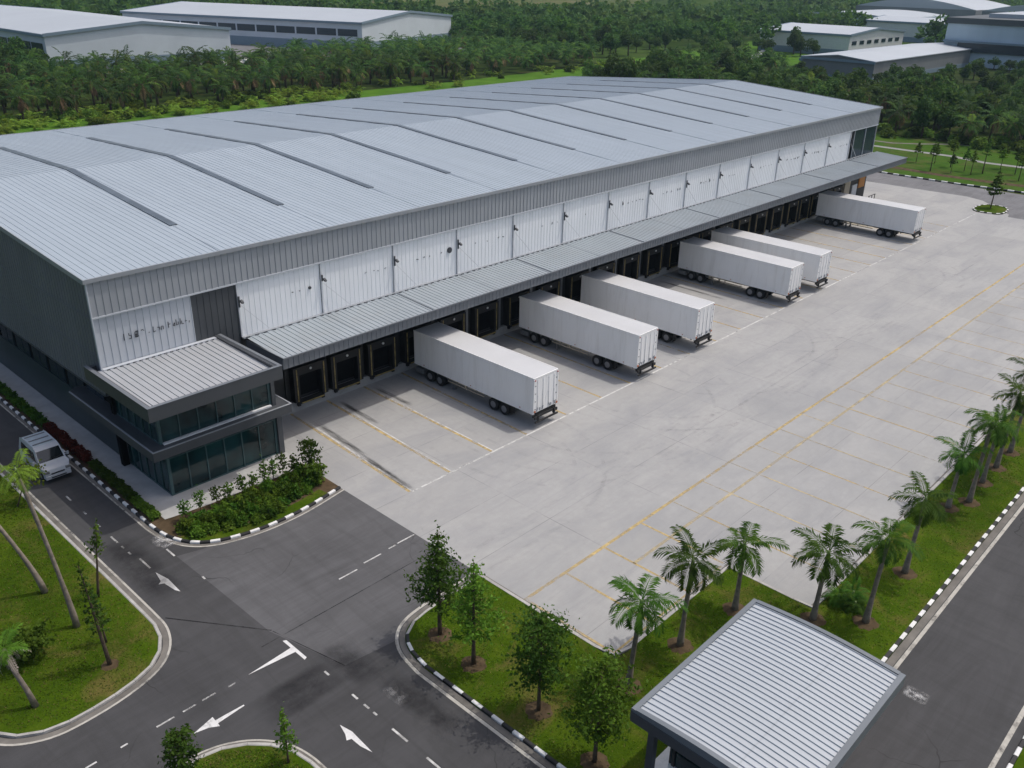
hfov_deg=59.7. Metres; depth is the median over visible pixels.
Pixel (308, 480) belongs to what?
planter shrub
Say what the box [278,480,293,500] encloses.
planter shrub
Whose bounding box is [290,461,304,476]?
planter shrub
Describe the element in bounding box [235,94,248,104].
lime bush
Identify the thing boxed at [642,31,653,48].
broadleaf tree
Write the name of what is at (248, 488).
planter shrub
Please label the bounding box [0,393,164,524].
hedge soil
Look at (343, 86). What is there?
lime bush
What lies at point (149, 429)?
window
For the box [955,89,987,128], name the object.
oil palm
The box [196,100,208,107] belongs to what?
lime bush
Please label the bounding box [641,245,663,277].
dock door
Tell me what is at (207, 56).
oil palm
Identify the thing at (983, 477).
ornamental palm
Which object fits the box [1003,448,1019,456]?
soil ring
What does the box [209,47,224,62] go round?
oil palm
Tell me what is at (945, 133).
verge bush
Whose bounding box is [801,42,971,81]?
factory shed
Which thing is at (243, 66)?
oil palm
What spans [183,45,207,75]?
oil palm
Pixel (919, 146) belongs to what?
verge tree
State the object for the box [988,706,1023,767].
opposite line
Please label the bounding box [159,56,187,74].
oil palm
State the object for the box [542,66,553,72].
lime bush
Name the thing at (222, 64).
oil palm
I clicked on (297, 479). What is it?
planter shrub
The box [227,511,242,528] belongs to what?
planter shrub
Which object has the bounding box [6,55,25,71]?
broadleaf tree
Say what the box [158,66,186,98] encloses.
oil palm
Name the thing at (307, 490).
planter shrub
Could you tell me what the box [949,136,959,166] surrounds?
verge tree
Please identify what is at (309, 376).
dock door
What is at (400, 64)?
oil palm
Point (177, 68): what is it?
oil palm
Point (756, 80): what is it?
broadleaf tree
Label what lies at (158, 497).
footpath
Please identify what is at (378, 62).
oil palm
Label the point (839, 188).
dock door
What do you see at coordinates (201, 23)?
window
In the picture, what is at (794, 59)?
meadow
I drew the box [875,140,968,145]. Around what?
drain path
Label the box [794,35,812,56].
broadleaf tree
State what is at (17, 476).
ornamental palm
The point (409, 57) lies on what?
oil palm
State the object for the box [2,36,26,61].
broadleaf tree
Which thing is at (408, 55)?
oil palm
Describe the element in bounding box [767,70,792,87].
broadleaf tree
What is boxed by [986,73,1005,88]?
broadleaf tree
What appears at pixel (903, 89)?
broadleaf tree
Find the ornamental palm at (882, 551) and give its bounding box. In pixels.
[851,517,925,623]
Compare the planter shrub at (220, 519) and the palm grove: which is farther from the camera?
the palm grove
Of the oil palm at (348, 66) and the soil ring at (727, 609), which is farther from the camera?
the oil palm at (348, 66)
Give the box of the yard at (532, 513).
[282,181,1023,652]
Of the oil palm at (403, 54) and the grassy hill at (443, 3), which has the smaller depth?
the oil palm at (403, 54)
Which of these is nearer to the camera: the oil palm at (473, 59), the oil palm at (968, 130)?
the oil palm at (968, 130)
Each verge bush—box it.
[877,122,892,130]
[880,127,897,138]
[902,131,911,137]
[905,126,923,135]
[919,127,934,137]
[934,133,943,139]
[935,128,951,139]
[947,139,959,146]
[952,132,968,143]
[953,133,968,144]
[969,137,985,149]
[973,137,989,147]
[987,141,999,148]
[999,144,1011,152]
[1007,139,1023,149]
[1014,144,1023,154]
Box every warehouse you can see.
[0,5,230,68]
[0,76,907,454]
[120,1,452,50]
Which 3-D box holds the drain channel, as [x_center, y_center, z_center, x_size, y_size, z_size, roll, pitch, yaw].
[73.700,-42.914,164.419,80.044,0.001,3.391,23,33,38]
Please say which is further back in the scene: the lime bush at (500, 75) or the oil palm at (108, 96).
the lime bush at (500, 75)
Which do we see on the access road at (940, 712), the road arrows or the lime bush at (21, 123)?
the road arrows
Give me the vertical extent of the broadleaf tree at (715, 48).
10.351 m
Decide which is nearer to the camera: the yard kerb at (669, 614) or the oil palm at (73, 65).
the yard kerb at (669, 614)
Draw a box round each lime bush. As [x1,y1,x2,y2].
[0,114,18,123]
[0,123,10,133]
[0,123,15,133]
[1,118,16,127]
[1,120,19,129]
[10,119,29,128]
[18,114,39,120]
[25,119,40,126]
[26,113,38,121]
[30,122,43,128]
[46,107,60,116]
[51,118,68,127]
[59,107,78,119]
[63,114,76,120]
[63,119,83,127]
[82,109,104,120]
[85,117,104,125]
[87,104,106,110]
[95,114,114,123]
[101,108,110,114]
[104,114,120,123]
[108,110,122,118]
[112,104,121,109]
[114,110,134,119]
[116,110,133,119]
[122,97,139,107]
[128,107,143,115]
[135,110,147,116]
[144,106,163,114]
[151,110,162,117]
[153,104,168,114]
[166,97,184,105]
[169,105,188,115]
[176,110,185,115]
[181,97,197,104]
[184,95,194,102]
[187,100,201,108]
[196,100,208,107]
[202,106,216,112]
[210,101,223,106]
[221,101,231,108]
[231,88,244,98]
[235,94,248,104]
[238,103,249,109]
[243,100,257,107]
[248,96,263,105]
[259,88,268,97]
[268,101,277,106]
[272,97,286,105]
[288,96,299,104]
[298,93,311,101]
[303,90,315,98]
[312,95,328,101]
[323,92,336,100]
[336,83,348,89]
[346,91,360,98]
[351,85,365,91]
[377,79,389,85]
[389,80,399,85]
[426,81,438,88]
[450,73,461,78]
[452,79,464,86]
[497,73,505,78]
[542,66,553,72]
[563,64,574,71]
[596,59,605,64]
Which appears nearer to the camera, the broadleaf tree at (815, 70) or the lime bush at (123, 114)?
the lime bush at (123, 114)
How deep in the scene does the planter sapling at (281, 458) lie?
55.60 m
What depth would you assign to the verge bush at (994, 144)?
168.25 m
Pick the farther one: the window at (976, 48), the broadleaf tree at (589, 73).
the window at (976, 48)
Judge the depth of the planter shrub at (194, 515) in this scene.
51.06 m
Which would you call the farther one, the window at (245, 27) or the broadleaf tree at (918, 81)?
the window at (245, 27)
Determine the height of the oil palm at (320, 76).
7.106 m
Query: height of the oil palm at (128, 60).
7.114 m
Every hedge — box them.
[0,380,49,426]
[42,421,92,463]
[87,458,138,499]
[130,495,161,520]
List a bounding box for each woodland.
[0,0,1023,41]
[382,7,946,42]
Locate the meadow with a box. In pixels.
[743,42,811,65]
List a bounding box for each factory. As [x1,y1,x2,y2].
[758,22,905,53]
[798,9,946,26]
[855,0,1008,16]
[866,15,946,42]
[943,11,1023,70]
[982,5,1023,14]
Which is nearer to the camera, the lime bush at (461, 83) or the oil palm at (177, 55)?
the lime bush at (461, 83)
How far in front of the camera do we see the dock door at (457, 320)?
73.84 m
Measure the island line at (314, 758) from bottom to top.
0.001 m
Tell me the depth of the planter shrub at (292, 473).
55.33 m
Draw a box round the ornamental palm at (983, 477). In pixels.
[972,404,1023,483]
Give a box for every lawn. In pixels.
[0,475,157,733]
[195,745,313,767]
[405,403,1023,767]
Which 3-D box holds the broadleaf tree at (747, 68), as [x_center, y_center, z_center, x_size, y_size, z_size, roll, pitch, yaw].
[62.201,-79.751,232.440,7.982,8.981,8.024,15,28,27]
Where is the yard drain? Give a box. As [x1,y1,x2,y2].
[482,404,1014,647]
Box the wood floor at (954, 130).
[759,66,1023,151]
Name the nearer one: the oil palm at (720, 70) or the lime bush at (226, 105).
the lime bush at (226, 105)
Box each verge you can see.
[873,134,1023,192]
[1013,748,1023,767]
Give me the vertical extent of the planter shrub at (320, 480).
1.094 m
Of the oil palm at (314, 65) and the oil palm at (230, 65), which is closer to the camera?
the oil palm at (230, 65)
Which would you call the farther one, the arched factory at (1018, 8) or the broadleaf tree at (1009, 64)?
the arched factory at (1018, 8)
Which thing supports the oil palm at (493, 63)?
on the grove floor at (479, 69)
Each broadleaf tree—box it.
[0,39,11,53]
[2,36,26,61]
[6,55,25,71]
[22,48,49,69]
[28,48,46,67]
[466,30,477,42]
[483,29,491,34]
[493,24,512,40]
[512,27,528,38]
[522,29,539,41]
[555,34,570,50]
[566,30,583,47]
[568,24,578,32]
[572,28,589,56]
[576,33,589,57]
[581,59,601,73]
[582,67,599,76]
[588,38,602,56]
[592,60,620,76]
[593,24,611,53]
[601,32,620,54]
[604,52,626,66]
[608,57,639,77]
[614,34,623,51]
[619,29,639,55]
[621,58,648,77]
[631,39,642,52]
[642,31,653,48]
[643,64,667,77]
[645,46,668,63]
[653,52,680,72]
[659,32,672,49]
[667,67,685,78]
[683,58,694,73]
[685,65,714,78]
[689,56,710,71]
[697,37,725,55]
[700,37,707,45]
[700,40,725,66]
[702,69,717,78]
[717,73,736,79]
[718,53,743,65]
[719,49,740,64]
[719,55,737,74]
[728,36,744,49]
[731,43,751,56]
[735,76,750,81]
[736,60,764,79]
[742,54,753,63]
[746,72,767,84]
[752,35,764,51]
[758,70,790,89]
[760,39,775,48]
[760,47,786,71]
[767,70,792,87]
[786,26,801,49]
[786,31,803,53]
[790,68,802,77]
[790,85,809,91]
[792,61,805,68]
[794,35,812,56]
[797,80,819,90]
[799,67,808,73]
[800,65,827,83]
[806,83,828,95]
[809,37,820,53]
[809,81,834,97]
[820,78,844,91]
[831,85,847,96]
[832,70,844,77]
[835,89,867,102]
[845,67,868,89]
[851,79,880,94]
[869,83,889,105]
[872,72,882,81]
[880,70,890,79]
[881,86,911,109]
[882,73,897,85]
[888,76,915,92]
[889,63,903,73]
[895,66,912,80]
[899,79,924,95]
[907,64,917,73]
[909,95,941,136]
[912,70,922,77]
[913,66,924,73]
[919,72,930,79]
[921,74,945,87]
[923,74,966,128]
[925,98,954,130]
[930,69,946,77]
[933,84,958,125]
[938,106,967,137]
[939,65,953,76]
[944,62,957,74]
[944,72,955,83]
[958,84,973,92]
[959,64,971,82]
[968,58,984,79]
[973,90,1004,132]
[975,67,989,77]
[977,75,991,87]
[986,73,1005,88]
[987,56,1001,69]
[993,82,1011,91]
[993,85,1009,97]
[996,64,1007,73]
[1002,73,1017,85]
[1003,60,1016,71]
[1015,59,1023,69]
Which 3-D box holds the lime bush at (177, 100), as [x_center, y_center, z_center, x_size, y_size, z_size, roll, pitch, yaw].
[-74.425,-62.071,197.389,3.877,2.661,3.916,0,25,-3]
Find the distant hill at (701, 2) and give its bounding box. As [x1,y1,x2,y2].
[639,0,807,15]
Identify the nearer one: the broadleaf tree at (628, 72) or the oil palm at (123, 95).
the oil palm at (123, 95)
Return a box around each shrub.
[0,615,56,671]
[173,517,189,535]
[182,518,195,536]
[185,511,199,520]
[186,518,206,538]
[195,528,206,538]
[196,509,207,517]
[199,512,220,528]
[203,522,221,535]
[207,506,218,513]
[209,520,220,530]
[210,501,232,516]
[214,513,225,528]
[220,496,233,503]
[221,520,235,532]
[222,509,240,525]
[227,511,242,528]
[229,500,241,509]
[234,491,252,511]
[237,499,251,509]
[237,514,249,526]
[239,489,257,502]
[241,484,255,494]
[242,500,262,517]
[247,499,260,510]
[249,512,264,524]
[254,487,266,497]
[257,477,275,491]
[258,504,277,520]
[261,495,276,507]
[262,492,274,498]
[268,482,280,495]
[270,500,286,513]
[271,485,282,497]
[275,491,296,502]
[277,496,290,508]
[278,472,291,481]
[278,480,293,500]
[279,469,295,482]
[279,476,290,485]
[286,482,302,501]
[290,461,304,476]
[292,475,302,483]
[300,482,313,495]
[301,477,314,490]
[311,475,324,485]
[821,577,870,614]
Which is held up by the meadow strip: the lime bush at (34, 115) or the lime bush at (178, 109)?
the lime bush at (178, 109)
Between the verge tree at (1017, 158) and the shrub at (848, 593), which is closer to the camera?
the shrub at (848, 593)
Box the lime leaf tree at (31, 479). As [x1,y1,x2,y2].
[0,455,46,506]
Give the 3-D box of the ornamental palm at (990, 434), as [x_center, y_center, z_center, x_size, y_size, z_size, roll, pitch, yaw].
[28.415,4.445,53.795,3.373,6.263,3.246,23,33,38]
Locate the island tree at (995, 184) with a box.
[984,169,1005,207]
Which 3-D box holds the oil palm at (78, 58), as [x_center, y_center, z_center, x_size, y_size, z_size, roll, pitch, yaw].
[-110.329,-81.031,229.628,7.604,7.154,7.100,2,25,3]
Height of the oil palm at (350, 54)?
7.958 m
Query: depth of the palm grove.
292.32 m
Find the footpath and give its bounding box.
[0,363,301,518]
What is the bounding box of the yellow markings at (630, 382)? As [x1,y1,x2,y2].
[290,222,1023,652]
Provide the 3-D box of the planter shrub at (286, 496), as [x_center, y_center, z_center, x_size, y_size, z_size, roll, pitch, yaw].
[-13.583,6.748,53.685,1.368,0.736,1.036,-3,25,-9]
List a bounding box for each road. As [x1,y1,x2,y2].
[0,400,1023,767]
[866,172,1023,219]
[906,493,1023,696]
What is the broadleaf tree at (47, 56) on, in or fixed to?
on the ground at (644, 50)
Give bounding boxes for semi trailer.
[413,322,558,423]
[519,289,657,376]
[580,269,714,347]
[678,237,803,302]
[711,227,831,287]
[815,190,925,238]
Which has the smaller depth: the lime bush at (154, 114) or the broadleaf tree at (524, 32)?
the lime bush at (154, 114)
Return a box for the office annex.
[69,334,291,495]
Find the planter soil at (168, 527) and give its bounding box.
[154,463,337,539]
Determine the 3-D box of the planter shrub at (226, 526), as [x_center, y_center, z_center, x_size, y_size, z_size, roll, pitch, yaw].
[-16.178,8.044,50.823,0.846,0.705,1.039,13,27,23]
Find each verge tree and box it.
[914,141,922,160]
[930,140,938,170]
[934,142,942,162]
[947,151,957,172]
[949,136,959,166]
[962,147,971,170]
[970,147,978,174]
[982,135,992,173]
[999,148,1009,168]
[1014,146,1023,174]
[1017,153,1023,180]
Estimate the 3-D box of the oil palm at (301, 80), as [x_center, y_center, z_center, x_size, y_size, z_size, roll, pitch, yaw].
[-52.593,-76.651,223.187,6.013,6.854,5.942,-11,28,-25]
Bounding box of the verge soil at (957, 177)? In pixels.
[892,166,1023,186]
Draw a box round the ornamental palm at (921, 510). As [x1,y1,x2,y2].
[888,471,958,573]
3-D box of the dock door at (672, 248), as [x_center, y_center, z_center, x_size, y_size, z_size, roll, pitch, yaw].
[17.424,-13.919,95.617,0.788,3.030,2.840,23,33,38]
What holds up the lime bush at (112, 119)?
on the meadow strip
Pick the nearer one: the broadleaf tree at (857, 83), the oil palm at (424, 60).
the broadleaf tree at (857, 83)
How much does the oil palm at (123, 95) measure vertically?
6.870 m
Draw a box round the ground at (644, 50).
[6,0,1023,691]
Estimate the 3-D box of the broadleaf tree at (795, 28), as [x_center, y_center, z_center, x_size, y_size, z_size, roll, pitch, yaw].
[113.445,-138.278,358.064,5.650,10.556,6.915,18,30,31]
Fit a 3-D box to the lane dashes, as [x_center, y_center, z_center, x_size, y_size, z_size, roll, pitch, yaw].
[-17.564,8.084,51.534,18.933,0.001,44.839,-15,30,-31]
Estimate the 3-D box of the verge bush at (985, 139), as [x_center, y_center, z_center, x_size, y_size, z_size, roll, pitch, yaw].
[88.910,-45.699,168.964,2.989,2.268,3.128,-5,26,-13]
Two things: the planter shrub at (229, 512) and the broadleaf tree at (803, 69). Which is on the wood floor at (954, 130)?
the broadleaf tree at (803, 69)
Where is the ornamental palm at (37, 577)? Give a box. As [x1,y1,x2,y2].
[0,525,47,593]
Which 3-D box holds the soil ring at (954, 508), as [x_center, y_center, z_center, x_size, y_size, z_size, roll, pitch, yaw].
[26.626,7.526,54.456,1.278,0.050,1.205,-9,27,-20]
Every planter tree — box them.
[297,436,322,466]
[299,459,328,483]
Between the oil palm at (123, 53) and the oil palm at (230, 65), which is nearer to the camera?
the oil palm at (230, 65)
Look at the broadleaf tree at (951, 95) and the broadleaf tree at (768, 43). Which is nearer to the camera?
the broadleaf tree at (951, 95)
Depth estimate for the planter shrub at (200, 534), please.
50.09 m
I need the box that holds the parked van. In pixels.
[19,430,70,480]
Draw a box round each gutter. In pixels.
[0,401,342,545]
[0,466,168,743]
[187,741,322,767]
[399,577,556,767]
[886,492,1023,666]
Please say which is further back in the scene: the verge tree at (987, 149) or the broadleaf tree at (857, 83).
the broadleaf tree at (857, 83)
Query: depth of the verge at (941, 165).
154.15 m
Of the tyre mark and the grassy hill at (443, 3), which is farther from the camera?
the grassy hill at (443, 3)
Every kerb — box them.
[0,396,340,543]
[0,473,161,738]
[192,742,319,767]
[406,575,481,633]
[406,634,565,767]
[480,407,1012,655]
[879,171,1023,192]
[881,486,1023,661]
[973,204,1008,214]
[1006,736,1023,767]
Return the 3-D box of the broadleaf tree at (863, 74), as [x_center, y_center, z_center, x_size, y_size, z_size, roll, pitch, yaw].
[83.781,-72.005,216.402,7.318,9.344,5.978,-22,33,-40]
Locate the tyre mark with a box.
[370,462,396,478]
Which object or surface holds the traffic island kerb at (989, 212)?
on the yard at (532, 513)
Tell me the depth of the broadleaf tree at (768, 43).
350.24 m
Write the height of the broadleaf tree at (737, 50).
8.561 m
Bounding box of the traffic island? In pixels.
[973,205,1007,214]
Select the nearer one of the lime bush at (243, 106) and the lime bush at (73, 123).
the lime bush at (73, 123)
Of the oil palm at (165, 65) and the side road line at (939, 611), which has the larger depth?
the oil palm at (165, 65)
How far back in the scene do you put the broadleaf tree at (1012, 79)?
256.73 m
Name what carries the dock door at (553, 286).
in the warehouse at (122, 242)
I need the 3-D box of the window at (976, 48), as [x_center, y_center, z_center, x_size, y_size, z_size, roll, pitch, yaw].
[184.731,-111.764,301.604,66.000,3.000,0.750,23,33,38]
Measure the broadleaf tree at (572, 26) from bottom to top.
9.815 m
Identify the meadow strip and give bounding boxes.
[0,50,699,134]
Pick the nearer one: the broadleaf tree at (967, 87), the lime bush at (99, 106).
the lime bush at (99, 106)
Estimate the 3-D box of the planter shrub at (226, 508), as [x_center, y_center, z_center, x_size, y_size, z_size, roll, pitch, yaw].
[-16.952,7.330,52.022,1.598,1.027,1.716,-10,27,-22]
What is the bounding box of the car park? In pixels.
[108,44,480,73]
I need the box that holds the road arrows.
[156,573,371,751]
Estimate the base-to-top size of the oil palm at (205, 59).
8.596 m
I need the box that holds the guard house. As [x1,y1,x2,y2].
[630,598,905,767]
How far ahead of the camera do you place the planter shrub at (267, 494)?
53.31 m
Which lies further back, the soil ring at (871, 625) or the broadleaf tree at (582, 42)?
the broadleaf tree at (582, 42)
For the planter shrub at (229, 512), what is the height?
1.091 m
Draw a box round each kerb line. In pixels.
[0,463,171,745]
[395,572,544,767]
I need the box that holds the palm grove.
[257,29,792,68]
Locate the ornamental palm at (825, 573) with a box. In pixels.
[790,522,871,620]
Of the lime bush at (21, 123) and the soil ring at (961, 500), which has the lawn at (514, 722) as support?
the soil ring at (961, 500)
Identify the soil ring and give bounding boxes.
[101,659,119,670]
[428,627,451,642]
[461,656,486,673]
[525,701,552,721]
[580,751,609,767]
[615,677,642,695]
[667,637,693,654]
[722,602,744,615]
[800,612,826,626]
[852,615,878,630]
[892,566,917,579]
[937,503,959,513]
[957,497,979,507]
[971,478,992,487]
[989,463,1006,471]
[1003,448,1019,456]
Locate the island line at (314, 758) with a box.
[186,739,326,767]
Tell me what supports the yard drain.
on the yard at (532, 513)
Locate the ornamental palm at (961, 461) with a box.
[934,430,993,508]
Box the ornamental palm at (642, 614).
[608,573,688,687]
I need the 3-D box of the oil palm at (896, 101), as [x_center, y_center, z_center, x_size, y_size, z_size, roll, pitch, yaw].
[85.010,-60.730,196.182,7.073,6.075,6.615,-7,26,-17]
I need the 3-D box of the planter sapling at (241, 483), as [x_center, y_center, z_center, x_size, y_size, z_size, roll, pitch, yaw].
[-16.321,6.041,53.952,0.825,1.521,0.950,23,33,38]
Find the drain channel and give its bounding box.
[874,145,1023,167]
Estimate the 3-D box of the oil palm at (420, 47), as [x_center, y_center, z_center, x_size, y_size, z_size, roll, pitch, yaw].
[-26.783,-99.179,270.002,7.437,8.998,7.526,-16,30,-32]
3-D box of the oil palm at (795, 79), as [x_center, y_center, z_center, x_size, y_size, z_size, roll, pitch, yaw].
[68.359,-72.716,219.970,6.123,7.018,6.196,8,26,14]
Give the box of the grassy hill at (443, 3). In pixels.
[371,0,649,9]
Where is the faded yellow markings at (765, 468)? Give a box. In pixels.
[634,286,1023,563]
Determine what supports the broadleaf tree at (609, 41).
on the ground at (644, 50)
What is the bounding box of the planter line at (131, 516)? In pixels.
[0,404,343,546]
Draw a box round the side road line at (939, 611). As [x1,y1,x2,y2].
[893,503,1023,668]
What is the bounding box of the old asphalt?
[177,488,470,664]
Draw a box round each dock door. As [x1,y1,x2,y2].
[289,357,328,406]
[326,345,363,392]
[363,334,397,379]
[400,322,430,366]
[436,311,465,331]
[471,300,498,337]
[503,289,529,328]
[536,279,560,295]
[565,269,588,301]
[593,261,615,273]
[618,253,639,279]
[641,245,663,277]
[663,238,684,269]
[683,232,700,239]
[698,228,714,240]
[716,221,733,228]
[734,216,750,231]
[750,210,767,234]
[766,205,783,232]
[782,199,799,226]
[796,196,810,221]
[808,192,821,217]
[832,185,843,192]
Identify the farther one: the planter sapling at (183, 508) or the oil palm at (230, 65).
the oil palm at (230, 65)
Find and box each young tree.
[157,723,204,767]
[403,520,475,634]
[438,556,508,664]
[501,603,579,710]
[547,645,648,762]
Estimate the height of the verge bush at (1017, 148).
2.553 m
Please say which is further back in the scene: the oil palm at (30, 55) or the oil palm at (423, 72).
the oil palm at (423, 72)
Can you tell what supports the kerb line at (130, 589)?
on the access road at (940, 712)
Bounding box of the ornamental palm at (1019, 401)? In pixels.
[991,373,1023,467]
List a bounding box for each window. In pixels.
[0,37,6,42]
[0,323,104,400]
[22,40,30,49]
[31,42,43,50]
[115,400,158,443]
[126,442,171,494]
[156,383,271,444]
[166,419,278,495]
[181,21,197,23]
[199,22,216,25]
[218,23,235,29]
[237,24,254,30]
[256,25,274,31]
[276,26,294,32]
[296,27,314,33]
[317,28,335,35]
[338,29,356,36]
[669,747,700,767]
[850,125,877,158]
[957,42,1023,55]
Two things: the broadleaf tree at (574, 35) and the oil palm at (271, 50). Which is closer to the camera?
the oil palm at (271, 50)
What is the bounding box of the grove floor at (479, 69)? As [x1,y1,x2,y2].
[0,50,596,120]
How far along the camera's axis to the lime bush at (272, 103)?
200.18 m
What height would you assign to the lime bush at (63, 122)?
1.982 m
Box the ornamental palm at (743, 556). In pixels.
[713,521,789,610]
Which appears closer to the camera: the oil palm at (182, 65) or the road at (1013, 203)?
the road at (1013, 203)
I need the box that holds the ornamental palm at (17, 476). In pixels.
[0,448,80,628]
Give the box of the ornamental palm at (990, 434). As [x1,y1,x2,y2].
[964,408,1022,502]
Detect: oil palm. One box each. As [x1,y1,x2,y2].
[0,42,22,77]
[0,73,25,107]
[0,79,18,115]
[0,86,36,119]
[0,87,29,117]
[2,52,29,80]
[3,71,33,100]
[12,57,35,89]
[16,48,38,70]
[22,60,46,82]
[23,75,51,93]
[23,86,50,113]
[28,83,62,109]
[29,54,61,74]
[35,56,62,76]
[38,66,71,91]
[42,84,75,118]
[48,81,83,106]
[49,46,76,71]
[54,56,74,70]
[57,85,88,112]
[60,64,82,75]
[62,67,87,97]
[65,59,86,73]
[69,54,90,81]
[76,66,106,105]
[78,62,98,77]
[80,76,107,99]
[85,50,110,83]
[93,79,110,103]
[96,55,114,80]
[96,85,120,110]
[100,50,130,74]
[100,63,131,91]
[107,80,135,109]
[111,44,135,62]
[116,54,141,78]
[120,66,142,98]
[121,60,150,92]
[122,72,161,111]
[128,63,159,95]
[131,66,161,101]
[133,55,156,64]
[137,51,156,62]
[138,67,169,104]
[147,66,168,97]
[148,60,169,74]
[152,56,170,67]
[153,68,169,92]
[157,55,172,77]
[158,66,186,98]
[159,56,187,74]
[161,63,187,94]
[163,61,191,88]
[165,48,188,60]
[173,69,202,97]
[176,47,201,72]
[179,64,202,94]
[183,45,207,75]
[194,48,218,67]
[194,67,214,92]
[196,49,218,70]
[199,63,221,78]
[199,68,231,100]
[201,67,225,95]
[205,63,232,85]
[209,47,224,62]
[209,50,227,66]
[209,78,235,99]
[215,48,241,66]
[219,67,245,90]
[220,50,244,69]
[221,51,243,81]
[226,64,244,85]
[228,62,252,75]
[229,70,254,93]
[238,50,263,70]
[238,53,263,71]
[238,63,263,90]
[239,69,262,95]
[248,42,270,65]
[248,49,267,70]
[254,66,280,93]
[257,58,287,92]
[262,44,281,64]
[267,46,293,66]
[273,50,297,88]
[282,59,301,84]
[288,50,314,62]
[288,63,312,89]
[293,61,317,85]
[298,47,318,62]
[299,70,325,90]
[308,61,331,86]
[309,54,323,71]
[311,54,327,72]
[321,54,344,85]
[321,63,344,88]
[324,54,351,89]
[326,54,346,84]
[340,49,360,76]
[343,56,356,80]
[346,50,360,73]
[346,64,365,87]
[350,62,372,85]
[357,50,375,75]
[359,48,379,78]
[359,58,379,83]
[367,54,386,81]
[369,61,384,82]
[373,48,392,63]
[376,50,399,75]
[376,54,403,85]
[383,50,408,81]
[393,55,406,77]
[394,46,414,73]
[397,50,415,66]
[400,48,417,78]
[402,56,418,81]
[411,41,430,62]
[412,57,436,83]
[415,48,435,68]
[417,47,440,75]
[424,54,443,80]
[432,46,450,75]
[434,44,458,77]
[443,52,464,70]
[445,56,464,79]
[458,53,475,73]
[463,56,480,75]
[464,54,479,66]
[484,52,504,71]
[635,70,649,77]
[642,71,663,77]
[709,67,731,78]
[743,70,766,80]
[772,74,798,89]
[786,75,800,85]
[796,71,825,85]
[851,82,882,103]
[866,98,888,114]
[871,85,901,121]
[881,101,912,131]
[889,94,909,113]
[890,95,918,128]
[906,96,927,127]
[954,114,987,143]
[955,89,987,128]
[955,97,991,125]
[980,98,1017,141]
[988,99,1010,128]
[991,113,1023,139]
[996,99,1023,134]
[1004,103,1023,139]
[1004,107,1021,137]
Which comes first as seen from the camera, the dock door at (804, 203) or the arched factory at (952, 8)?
the dock door at (804, 203)
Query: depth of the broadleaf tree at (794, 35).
353.80 m
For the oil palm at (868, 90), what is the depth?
199.25 m
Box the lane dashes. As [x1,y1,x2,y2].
[66,496,439,767]
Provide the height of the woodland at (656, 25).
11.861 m
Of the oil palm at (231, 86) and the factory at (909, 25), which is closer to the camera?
the oil palm at (231, 86)
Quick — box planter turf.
[180,489,326,539]
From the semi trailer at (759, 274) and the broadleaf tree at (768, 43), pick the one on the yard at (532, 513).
the semi trailer at (759, 274)
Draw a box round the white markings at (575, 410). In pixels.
[306,212,978,491]
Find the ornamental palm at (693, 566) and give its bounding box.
[652,524,731,646]
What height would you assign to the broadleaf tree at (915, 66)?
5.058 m
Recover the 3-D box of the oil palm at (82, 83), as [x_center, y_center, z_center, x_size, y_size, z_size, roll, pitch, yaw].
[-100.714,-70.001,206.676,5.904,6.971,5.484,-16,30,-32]
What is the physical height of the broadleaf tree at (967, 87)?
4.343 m
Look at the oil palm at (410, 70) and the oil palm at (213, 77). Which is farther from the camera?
the oil palm at (410, 70)
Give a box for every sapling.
[75,562,111,665]
[84,518,105,596]
[90,588,107,642]
[176,499,192,517]
[191,488,206,509]
[208,485,223,501]
[221,482,233,497]
[233,473,247,489]
[247,471,259,486]
[256,455,269,479]
[267,458,277,481]
[272,708,300,763]
[275,451,287,472]
[286,453,298,470]
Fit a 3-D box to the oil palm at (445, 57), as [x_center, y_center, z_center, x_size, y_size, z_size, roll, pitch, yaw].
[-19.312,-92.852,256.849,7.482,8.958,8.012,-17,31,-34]
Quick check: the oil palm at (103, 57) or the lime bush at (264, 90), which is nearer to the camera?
the lime bush at (264, 90)
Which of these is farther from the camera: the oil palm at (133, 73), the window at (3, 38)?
the window at (3, 38)
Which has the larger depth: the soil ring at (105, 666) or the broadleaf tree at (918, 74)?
the broadleaf tree at (918, 74)
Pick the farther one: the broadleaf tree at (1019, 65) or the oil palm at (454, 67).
the broadleaf tree at (1019, 65)
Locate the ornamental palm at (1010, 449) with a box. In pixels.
[1006,357,1023,452]
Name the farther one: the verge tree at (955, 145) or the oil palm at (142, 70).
the oil palm at (142, 70)
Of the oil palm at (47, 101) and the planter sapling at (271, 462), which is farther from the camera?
the oil palm at (47, 101)
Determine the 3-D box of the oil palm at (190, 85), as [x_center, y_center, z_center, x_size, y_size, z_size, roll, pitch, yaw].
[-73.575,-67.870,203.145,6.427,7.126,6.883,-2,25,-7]
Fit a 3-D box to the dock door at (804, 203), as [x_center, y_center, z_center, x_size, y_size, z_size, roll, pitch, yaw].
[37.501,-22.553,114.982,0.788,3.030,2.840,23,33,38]
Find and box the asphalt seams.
[166,564,408,665]
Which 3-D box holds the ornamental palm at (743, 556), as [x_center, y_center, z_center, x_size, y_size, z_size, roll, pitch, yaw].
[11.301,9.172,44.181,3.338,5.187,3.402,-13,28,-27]

